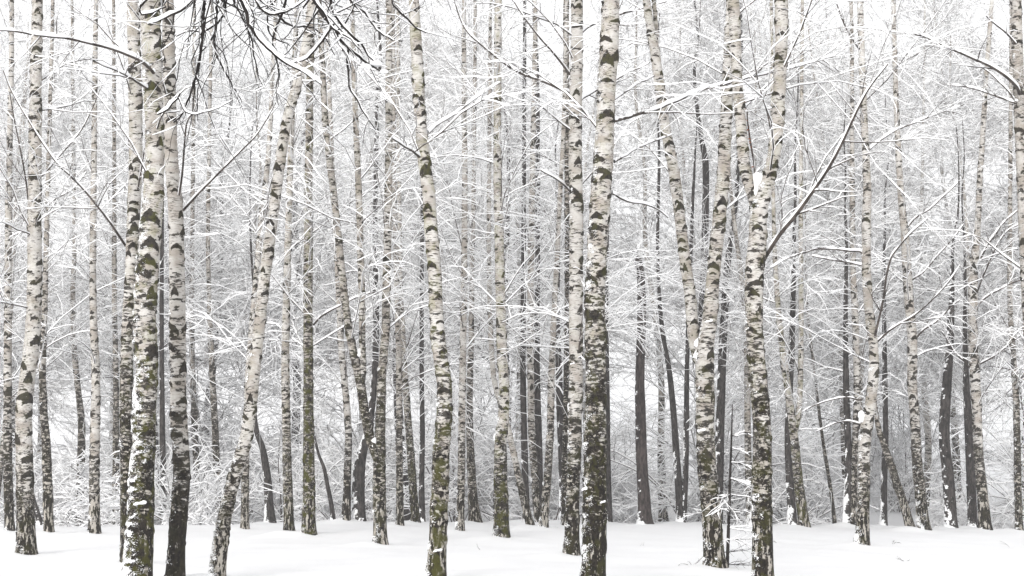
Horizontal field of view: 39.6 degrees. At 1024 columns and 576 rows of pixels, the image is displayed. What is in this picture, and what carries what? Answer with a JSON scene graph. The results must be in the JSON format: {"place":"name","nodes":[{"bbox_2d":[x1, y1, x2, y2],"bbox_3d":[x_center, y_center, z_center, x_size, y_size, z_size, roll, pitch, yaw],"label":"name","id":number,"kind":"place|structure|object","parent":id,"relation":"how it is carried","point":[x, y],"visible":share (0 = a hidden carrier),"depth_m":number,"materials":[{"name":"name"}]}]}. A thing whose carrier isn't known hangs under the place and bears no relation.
{"place":"outdoors","nodes":[
{"label":"outdoors","id":0,"kind":"place"},
{"bbox_2d":[0,362,1023,575],"bbox_3d":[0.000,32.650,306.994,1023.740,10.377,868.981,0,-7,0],"label":"ground","id":1,"kind":"structure","parent":0,"point":[334,547],"depth_m":25.23,"materials":[{"name":"snow"}]},
{"bbox_2d":[0,0,126,531],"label":"birch tree","id":2,"kind":"object","parent":1,"relation":"on","point":[47,505],"visible":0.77,"depth_m":30.10,"materials":[{"name":"grey plant"}]},
{"bbox_2d":[0,0,182,512],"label":"birch tree","id":3,"kind":"object","parent":1,"relation":"on","point":[19,362],"visible":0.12,"depth_m":53.82,"materials":[{"name":"white plant"}]},
{"bbox_2d":[1,0,196,562],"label":"birch tree","id":4,"kind":"object","parent":1,"relation":"on","point":[134,165],"visible":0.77,"depth_m":20.19,"materials":[{"name":"white plant"}]},
{"bbox_2d":[0,0,200,522],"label":"birch tree","id":5,"kind":"object","parent":1,"relation":"on","point":[81,444],"visible":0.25,"depth_m":40.03,"materials":[{"name":"grey plant"}]},
{"bbox_2d":[14,0,188,524],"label":"birch tree","id":6,"kind":"object","parent":1,"relation":"on","point":[116,438],"visible":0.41,"depth_m":38.44,"materials":[{"name":"grey plant"}]},
{"bbox_2d":[0,34,207,440],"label":"dark tree","id":7,"kind":"object","parent":1,"relation":"on","point":[35,390],"visible":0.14,"depth_m":43.00,"materials":[{"name":"grey plant"}]},
{"bbox_2d":[0,0,244,554],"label":"birch tree","id":8,"kind":"object","parent":1,"relation":"on","point":[26,540],"visible":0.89,"depth_m":23.27,"materials":[{"name":"white plant"}]},
{"bbox_2d":[0,0,248,493],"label":"birch tree","id":9,"kind":"object","parent":1,"relation":"on","point":[14,214],"visible":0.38,"depth_m":36.86,"materials":[{"name":"white plant"}]},
{"bbox_2d":[0,0,251,530],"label":"birch tree","id":10,"kind":"object","parent":1,"relation":"on","point":[8,386],"visible":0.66,"depth_m":31.07,"materials":[{"name":"white plant"}]},
{"bbox_2d":[27,0,230,533],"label":"birch tree","id":11,"kind":"object","parent":1,"relation":"on","point":[94,524],"visible":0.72,"depth_m":29.59,"materials":[{"name":"white plant"}]},
{"bbox_2d":[0,0,258,575],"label":"birch tree","id":12,"kind":"object","parent":1,"relation":"on","point":[138,551],"visible":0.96,"depth_m":16.70,"materials":[{"name":"white plant"}]},
{"bbox_2d":[34,432,240,526],"bbox_3d":[-10.663,5.954,40.135,6.231,3.799,7.161,-2,-7,15],"label":"bush","id":13,"kind":"object","parent":1,"relation":"on","point":[80,472],"visible":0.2,"depth_m":38.91,"materials":[{"name":"white wood"}]},
{"bbox_2d":[0,7,317,498],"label":"birch tree","id":14,"kind":"object","parent":1,"relation":"on","point":[39,426],"visible":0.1,"depth_m":59.15,"materials":[{"name":"white plant"}]},
{"bbox_2d":[1,22,317,484],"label":"birch tree","id":15,"kind":"object","parent":1,"relation":"on","point":[106,139],"visible":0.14,"depth_m":55.81,"materials":[{"name":"white plant"}]},
{"bbox_2d":[0,0,325,522],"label":"tree","id":16,"kind":"object","parent":1,"relation":"on","point":[87,389],"visible":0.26,"depth_m":45.34,"materials":[{"name":"white plant"}]},
{"bbox_2d":[68,445,266,525],"bbox_3d":[-7.965,5.321,35.295,5.520,2.929,4.803,-1,-7,11],"label":"bush","id":17,"kind":"object","parent":1,"relation":"on","point":[162,495],"visible":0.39,"depth_m":35.37,"materials":[{"name":"white wood"}]},
{"bbox_2d":[0,0,351,469],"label":"dark tree","id":18,"kind":"object","parent":1,"relation":"on","point":[123,236],"visible":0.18,"depth_m":45.04,"materials":[{"name":"grey plant"}]},
{"bbox_2d":[36,424,323,526],"bbox_3d":[-8.206,5.284,36.099,7.242,3.842,6.301,0,-7,-4],"label":"bush","id":19,"kind":"object","parent":1,"relation":"on","point":[115,496],"visible":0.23,"depth_m":35.76,"materials":[{"name":"white wood"}]},
{"bbox_2d":[84,3,284,511],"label":"birch tree","id":20,"kind":"object","parent":1,"relation":"on","point":[214,422],"visible":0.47,"depth_m":41.26,"materials":[{"name":"grey plant"}]},
{"bbox_2d":[71,19,323,514],"bbox_3d":[-8.342,-1.314,38.322,7.534,15.852,5.892,6,-9,-41],"label":"dark tree","id":21,"kind":"object","parent":1,"relation":"on","point":[162,440],"visible":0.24,"depth_m":36.56,"materials":[{"name":"grey plant"}]},
{"bbox_2d":[158,1,287,512],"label":"birch tree","id":22,"kind":"object","parent":1,"relation":"on","point":[194,412],"visible":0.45,"depth_m":44.50,"materials":[{"name":"grey plant"}]},
{"bbox_2d":[51,0,417,516],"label":"birch tree","id":23,"kind":"object","parent":1,"relation":"on","point":[254,242],"visible":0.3,"depth_m":50.99,"materials":[{"name":"white plant"}]},
{"bbox_2d":[100,282,392,516],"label":"bush","id":24,"kind":"object","parent":1,"relation":"on","point":[208,414],"visible":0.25,"depth_m":45.53,"materials":[{"name":"white wood"}]},
{"bbox_2d":[140,0,371,528],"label":"birch tree","id":25,"kind":"object","parent":1,"relation":"on","point":[244,522],"visible":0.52,"depth_m":30.86,"materials":[{"name":"white plant"}]},
{"bbox_2d":[207,0,316,575],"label":"birch tree","id":26,"kind":"object","parent":1,"relation":"on","point":[219,551],"visible":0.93,"depth_m":17.95,"materials":[{"name":"white plant"}]},
{"bbox_2d":[154,127,394,522],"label":"dark tree","id":27,"kind":"object","parent":1,"relation":"on","point":[269,514],"visible":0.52,"depth_m":35.48,"materials":[{"name":"black plant"}]},
{"bbox_2d":[76,0,495,216],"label":"overhanging tree","id":28,"kind":"object","parent":1,"relation":"on","point":[330,23],"visible":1,"depth_m":9.75,"materials":[{"name":"white plant"}]},
{"bbox_2d":[84,0,496,575],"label":"birch tree","id":29,"kind":"object","parent":1,"relation":"on","point":[180,491],"visible":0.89,"depth_m":17.57,"materials":[{"name":"white plant"}]},
{"bbox_2d":[198,407,389,523],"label":"bush","id":30,"kind":"object","parent":1,"relation":"on","point":[278,497],"visible":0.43,"depth_m":40.04,"materials":[{"name":"white wood"}]},
{"bbox_2d":[165,3,449,534],"bbox_3d":[-3.925,-2.651,26.907,5.457,15.333,7.865,0,-7,0],"label":"birch tree","id":31,"kind":"object","parent":1,"relation":"on","point":[308,519],"visible":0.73,"depth_m":27.49,"materials":[{"name":"grey plant"}]},
{"bbox_2d":[98,0,549,520],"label":"dark tree","id":32,"kind":"object","parent":1,"relation":"on","point":[405,477],"visible":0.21,"depth_m":45.51,"materials":[{"name":"grey plant"}]},
{"bbox_2d":[99,0,559,430],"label":"birch tree","id":33,"kind":"object","parent":1,"relation":"on","point":[316,86],"visible":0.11,"depth_m":57.24,"materials":[{"name":"white plant"}]},
{"bbox_2d":[110,0,567,530],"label":"birch tree","id":34,"kind":"object","parent":1,"relation":"on","point":[288,513],"visible":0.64,"depth_m":27.66,"materials":[{"name":"white plant"}]},
{"bbox_2d":[205,0,481,520],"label":"birch tree","id":35,"kind":"object","parent":1,"relation":"on","point":[346,509],"visible":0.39,"depth_m":33.97,"materials":[{"name":"grey plant"}]},
{"bbox_2d":[275,444,467,522],"bbox_3d":[-4.281,5.620,37.748,4.931,3.007,5.667,6,-9,-43],"label":"bush","id":36,"kind":"object","parent":1,"relation":"on","point":[319,505],"visible":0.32,"depth_m":36.77,"materials":[{"name":"white wood"}]},
{"bbox_2d":[20,0,724,544],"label":"birch tree","id":37,"kind":"object","parent":1,"relation":"on","point":[376,444],"visible":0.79,"depth_m":24.98,"materials":[{"name":"grey plant"}]},
{"bbox_2d":[0,0,756,481],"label":"dark tree","id":38,"kind":"object","parent":1,"relation":"on","point":[452,236],"visible":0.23,"depth_m":45.26,"materials":[{"name":"grey plant"}]},
{"bbox_2d":[205,281,552,513],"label":"bush","id":39,"kind":"object","parent":1,"relation":"on","point":[333,426],"visible":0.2,"depth_m":46.70,"materials":[{"name":"white wood"}]},
{"bbox_2d":[298,0,467,520],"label":"dark tree","id":40,"kind":"object","parent":1,"relation":"on","point":[358,501],"visible":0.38,"depth_m":34.24,"materials":[{"name":"grey plant"}]},
{"bbox_2d":[220,0,563,575],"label":"birch tree","id":41,"kind":"object","parent":1,"relation":"on","point":[435,565],"visible":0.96,"depth_m":17.83,"materials":[{"name":"white plant"}]},
{"bbox_2d":[294,0,514,522],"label":"birch tree","id":42,"kind":"object","parent":1,"relation":"on","point":[413,501],"visible":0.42,"depth_m":33.66,"materials":[{"name":"grey plant"}]},
{"bbox_2d":[232,0,593,530],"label":"birch tree","id":43,"kind":"object","parent":1,"relation":"on","point":[460,521],"visible":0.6,"depth_m":28.59,"materials":[{"name":"white plant"}]},
{"bbox_2d":[272,0,583,484],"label":"birch tree","id":44,"kind":"object","parent":1,"relation":"on","point":[381,164],"visible":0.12,"depth_m":53.16,"materials":[{"name":"white plant"}]},
{"bbox_2d":[310,0,569,537],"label":"birch tree","id":45,"kind":"object","parent":1,"relation":"on","point":[501,527],"visible":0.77,"depth_m":26.75,"materials":[{"name":"white plant"}]},
{"bbox_2d":[72,0,816,489],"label":"dark tree","id":46,"kind":"object","parent":1,"relation":"on","point":[332,360],"visible":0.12,"depth_m":58.39,"materials":[{"name":"grey plant"}]},
{"bbox_2d":[271,4,633,521],"bbox_3d":[-2.475,-0.582,35.757,9.144,13.706,8.093,-6,-9,42],"label":"dark tree","id":47,"kind":"object","parent":1,"relation":"on","point":[422,447],"visible":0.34,"depth_m":35.81,"materials":[{"name":"grey plant"}]},
{"bbox_2d":[379,0,528,522],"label":"birch tree","id":48,"kind":"object","parent":1,"relation":"on","point":[474,514],"visible":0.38,"depth_m":34.90,"materials":[{"name":"grey plant"}]},
{"bbox_2d":[333,337,583,521],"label":"bush","id":49,"kind":"object","parent":1,"relation":"on","point":[512,476],"visible":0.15,"depth_m":41.07,"materials":[{"name":"white wood"}]},
{"bbox_2d":[297,280,655,521],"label":"bush","id":50,"kind":"object","parent":1,"relation":"on","point":[479,458],"visible":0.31,"depth_m":40.45,"materials":[{"name":"white wood"}]},
{"bbox_2d":[296,0,659,524],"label":"birch tree","id":51,"kind":"object","parent":1,"relation":"on","point":[527,514],"visible":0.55,"depth_m":29.92,"materials":[{"name":"white plant"}]},
{"bbox_2d":[278,2,729,525],"bbox_3d":[0.237,-2.409,32.344,11.003,18.990,5.607,0,-7,0],"label":"birch tree","id":52,"kind":"object","parent":1,"relation":"on","point":[399,456],"visible":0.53,"depth_m":31.22,"materials":[{"name":"grey plant"}]},
{"bbox_2d":[418,0,592,520],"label":"dark tree","id":53,"kind":"object","parent":1,"relation":"on","point":[523,422],"visible":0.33,"depth_m":35.29,"materials":[{"name":"grey plant"}]},
{"bbox_2d":[53,1,1006,469],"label":"dark tree","id":54,"kind":"object","parent":1,"relation":"on","point":[241,219],"visible":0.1,"depth_m":57.70,"materials":[{"name":"grey plant"}]},
{"bbox_2d":[324,0,741,515],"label":"birch tree","id":55,"kind":"object","parent":1,"relation":"on","point":[519,262],"visible":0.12,"depth_m":48.65,"materials":[{"name":"white plant"}]},
{"bbox_2d":[409,84,664,519],"bbox_3d":[1.190,0.557,35.082,5.512,11.167,5.538,-3,-7,27],"label":"dark tree","id":56,"kind":"object","parent":1,"relation":"on","point":[559,410],"visible":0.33,"depth_m":34.72,"materials":[{"name":"grey plant"}]},
{"bbox_2d":[422,0,676,555],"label":"birch tree","id":57,"kind":"object","parent":1,"relation":"on","point":[574,319],"visible":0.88,"depth_m":22.11,"materials":[{"name":"white plant"}]},
{"bbox_2d":[456,1,645,505],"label":"dark tree","id":58,"kind":"object","parent":1,"relation":"on","point":[538,421],"visible":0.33,"depth_m":36.08,"materials":[{"name":"grey plant"}]},
{"bbox_2d":[409,318,696,520],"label":"bush","id":59,"kind":"object","parent":1,"relation":"on","point":[623,468],"visible":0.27,"depth_m":40.39,"materials":[{"name":"white wood"}]},
{"bbox_2d":[373,0,733,525],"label":"birch tree","id":60,"kind":"object","parent":1,"relation":"on","point":[565,372],"visible":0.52,"depth_m":30.91,"materials":[{"name":"grey plant"}]},
{"bbox_2d":[439,0,671,521],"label":"birch tree","id":61,"kind":"object","parent":1,"relation":"on","point":[536,503],"visible":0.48,"depth_m":33.08,"materials":[{"name":"grey plant"}]},
{"bbox_2d":[371,0,742,527],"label":"birch tree","id":62,"kind":"object","parent":1,"relation":"on","point":[545,497],"visible":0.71,"depth_m":29.85,"materials":[{"name":"white plant"}]},
{"bbox_2d":[409,0,721,437],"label":"birch tree","id":63,"kind":"object","parent":1,"relation":"on","point":[584,106],"visible":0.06,"depth_m":59.38,"materials":[{"name":"white plant"}]},
{"bbox_2d":[482,0,794,521],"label":"dark tree","id":64,"kind":"object","parent":1,"relation":"on","point":[609,498],"visible":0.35,"depth_m":35.98,"materials":[{"name":"grey plant"}]},
{"bbox_2d":[346,0,933,521],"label":"birch tree","id":65,"kind":"object","parent":1,"relation":"on","point":[648,244],"visible":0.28,"depth_m":46.57,"materials":[{"name":"white plant"}]},
{"bbox_2d":[635,254,653,523],"bbox_3d":[3.191,2.546,34.538,0.528,6.901,0.529,0,-7,0],"label":"broken trunk","id":66,"kind":"object","parent":1,"relation":"on","point":[644,514],"visible":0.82,"depth_m":34.34,"materials":[{"name":"bark"},{"name":"snow"}]},
{"bbox_2d":[540,2,784,522],"bbox_3d":[2.892,-0.671,37.968,8.703,14.402,5.408,-4,-8,33],"label":"dark tree","id":67,"kind":"object","parent":1,"relation":"on","point":[681,486],"visible":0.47,"depth_m":36.47,"materials":[{"name":"grey plant"}]},
{"bbox_2d":[445,0,902,575],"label":"birch tree","id":68,"kind":"object","parent":1,"relation":"on","point":[593,530],"visible":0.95,"depth_m":17.10,"materials":[{"name":"white plant"}]},
{"bbox_2d":[614,0,744,380],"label":"dark tree","id":69,"kind":"object","parent":1,"relation":"on","point":[705,167],"visible":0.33,"depth_m":38.33,"materials":[{"name":"grey plant"}]},
{"bbox_2d":[411,0,955,521],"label":"birch tree","id":70,"kind":"object","parent":1,"relation":"on","point":[733,382],"visible":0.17,"depth_m":45.67,"materials":[{"name":"white plant"}]},
{"bbox_2d":[477,212,890,523],"bbox_3d":[4.027,3.331,39.304,12.080,10.049,10.155,3,-7,-28],"label":"bush","id":71,"kind":"object","parent":1,"relation":"on","point":[780,451],"visible":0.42,"depth_m":38.66,"materials":[{"name":"white wood"}]},
{"bbox_2d":[611,437,824,524],"bbox_3d":[6.250,5.633,37.752,6.598,3.501,5.741,-6,-9,44],"label":"bush","id":72,"kind":"object","parent":1,"relation":"on","point":[742,517],"visible":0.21,"depth_m":38.32,"materials":[{"name":"white wood"}]},
{"bbox_2d":[649,0,808,523],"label":"dark tree","id":73,"kind":"object","parent":1,"relation":"on","point":[720,409],"visible":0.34,"depth_m":36.23,"materials":[{"name":"grey plant"}]},
{"bbox_2d":[683,404,787,567],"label":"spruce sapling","id":74,"kind":"object","parent":1,"relation":"on","point":[729,509],"visible":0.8,"depth_m":19.72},
{"bbox_2d":[611,435,878,525],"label":"bush","id":75,"kind":"object","parent":1,"relation":"on","point":[820,503],"visible":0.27,"depth_m":40.28,"materials":[{"name":"white wood"}]},
{"bbox_2d":[517,0,983,399],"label":"birch tree","id":76,"kind":"object","parent":1,"relation":"on","point":[640,94],"visible":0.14,"depth_m":54.67,"materials":[{"name":"white plant"}]},
{"bbox_2d":[509,0,1016,524],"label":"birch tree","id":77,"kind":"object","parent":1,"relation":"on","point":[713,62],"visible":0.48,"depth_m":35.83,"materials":[{"name":"white plant"}]},
{"bbox_2d":[505,0,1023,512],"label":"dark tree","id":78,"kind":"object","parent":1,"relation":"on","point":[995,262],"visible":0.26,"depth_m":46.94,"materials":[{"name":"grey plant"}]},
{"bbox_2d":[511,0,1023,567],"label":"birch tree","id":79,"kind":"object","parent":1,"relation":"on","point":[701,344],"visible":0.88,"depth_m":19.92,"materials":[{"name":"white plant"}]},
{"bbox_2d":[622,0,912,383],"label":"birch tree","id":80,"kind":"object","parent":1,"relation":"on","point":[759,172],"visible":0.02,"depth_m":60.27,"materials":[{"name":"white plant"}]},
{"bbox_2d":[604,0,958,575],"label":"birch tree","id":81,"kind":"object","parent":1,"relation":"on","point":[758,187],"visible":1,"depth_m":16.97,"materials":[{"name":"white plant"}]},
{"bbox_2d":[655,139,920,523],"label":"birch tree","id":82,"kind":"object","parent":1,"relation":"on","point":[833,512],"visible":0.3,"depth_m":37.87,"materials":[{"name":"grey plant"}]},
{"bbox_2d":[691,0,895,527],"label":"birch tree","id":83,"kind":"object","parent":1,"relation":"on","point":[799,489],"visible":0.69,"depth_m":33.27,"materials":[{"name":"white plant"}]},
{"bbox_2d":[582,44,1021,526],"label":"birch tree","id":84,"kind":"object","parent":1,"relation":"on","point":[893,383],"visible":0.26,"depth_m":43.70,"materials":[{"name":"white plant"}]},
{"bbox_2d":[646,73,959,523],"bbox_3d":[6.938,0.419,35.413,7.774,11.575,6.097,0,-7,0],"label":"dark tree","id":85,"kind":"object","parent":1,"relation":"on","point":[848,462],"visible":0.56,"depth_m":34.48,"materials":[{"name":"grey plant"}]},
{"bbox_2d":[609,0,1022,511],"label":"birch tree","id":86,"kind":"object","parent":1,"relation":"on","point":[928,443],"visible":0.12,"depth_m":52.80,"materials":[{"name":"white plant"}]},
{"bbox_2d":[726,13,941,524],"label":"dark tree","id":87,"kind":"object","parent":1,"relation":"on","point":[791,512],"visible":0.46,"depth_m":34.76,"materials":[{"name":"grey plant"}]},
{"bbox_2d":[666,0,1015,489],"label":"birch tree","id":88,"kind":"object","parent":1,"relation":"on","point":[817,330],"visible":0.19,"depth_m":46.49,"materials":[{"name":"white plant"}]},
{"bbox_2d":[667,0,1018,524],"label":"birch tree","id":89,"kind":"object","parent":1,"relation":"on","point":[814,29],"visible":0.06,"depth_m":55.31,"materials":[{"name":"white plant"}]},
{"bbox_2d":[686,0,1023,415],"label":"birch tree","id":90,"kind":"object","parent":1,"relation":"on","point":[954,88],"visible":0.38,"depth_m":44.26,"materials":[{"name":"white plant"}]},
{"bbox_2d":[718,0,999,545],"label":"birch tree","id":91,"kind":"object","parent":1,"relation":"on","point":[866,414],"visible":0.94,"depth_m":25.68,"materials":[{"name":"white plant"}]},
{"bbox_2d":[697,0,1023,501],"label":"birch tree","id":92,"kind":"object","parent":1,"relation":"on","point":[955,431],"visible":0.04,"depth_m":57.73,"materials":[{"name":"white plant"}]},
{"bbox_2d":[737,95,1014,527],"bbox_3d":[9.267,0.689,35.830,7.169,11.224,7.206,0,-7,0],"label":"dark tree","id":93,"kind":"object","parent":1,"relation":"on","point":[949,502],"visible":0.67,"depth_m":34.53,"materials":[{"name":"grey plant"}]},
{"bbox_2d":[791,50,967,525],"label":"dark tree","id":94,"kind":"object","parent":1,"relation":"on","point":[883,520],"visible":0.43,"depth_m":36.92,"materials":[{"name":"grey plant"}]},
{"bbox_2d":[846,373,915,526],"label":"birch tree","id":95,"kind":"object","parent":1,"relation":"on","point":[902,499],"visible":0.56,"depth_m":32.15,"materials":[{"name":"grey plant"}]},
{"bbox_2d":[801,0,987,530],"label":"birch tree","id":96,"kind":"object","parent":1,"relation":"on","point":[921,507],"visible":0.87,"depth_m":32.14,"materials":[{"name":"white plant"}]},
{"bbox_2d":[773,344,1019,494],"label":"bush","id":97,"kind":"object","parent":1,"relation":"on","point":[900,434],"visible":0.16,"depth_m":58.90,"materials":[{"name":"white wood"}]},
{"bbox_2d":[832,435,964,512],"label":"bush","id":98,"kind":"object","parent":1,"relation":"on","point":[891,495],"visible":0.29,"depth_m":52.46,"materials":[{"name":"white wood"}]},
{"bbox_2d":[806,2,1005,524],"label":"birch tree","id":99,"kind":"object","parent":1,"relation":"on","point":[857,371],"visible":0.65,"depth_m":34.75,"materials":[{"name":"grey plant"}]},
{"bbox_2d":[846,0,1023,346],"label":"birch tree","id":100,"kind":"object","parent":1,"relation":"on","point":[1016,80],"visible":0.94,"depth_m":25.78,"materials":[{"name":"white plant"}]},
{"bbox_2d":[859,323,1023,528],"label":"bush","id":101,"kind":"object","parent":1,"relation":"on","point":[1009,460],"visible":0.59,"depth_m":38.69,"materials":[{"name":"white wood"}]},
{"bbox_2d":[867,56,1022,526],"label":"dark tree","id":102,"kind":"object","parent":1,"relation":"on","point":[972,519],"visible":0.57,"depth_m":34.62,"materials":[{"name":"grey plant"}]},
{"bbox_2d":[887,0,1023,529],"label":"birch tree","id":103,"kind":"object","parent":1,"relation":"on","point":[984,515],"visible":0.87,"depth_m":33.43,"materials":[{"name":"white plant"}]},
{"bbox_2d":[888,2,1023,520],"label":"dark tree","id":104,"kind":"object","parent":1,"relation":"on","point":[998,220],"visible":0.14,"depth_m":50.00,"materials":[{"name":"white plant"}]},
{"bbox_2d":[935,4,1023,530],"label":"birch tree","id":105,"kind":"object","parent":1,"relation":"on","point":[1018,505],"visible":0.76,"depth_m":33.54,"materials":[{"name":"grey plant"}]},
{"bbox_2d":[0,0,1023,364],"label":"sky","id":106,"kind":"structure","parent":0,"point":[559,51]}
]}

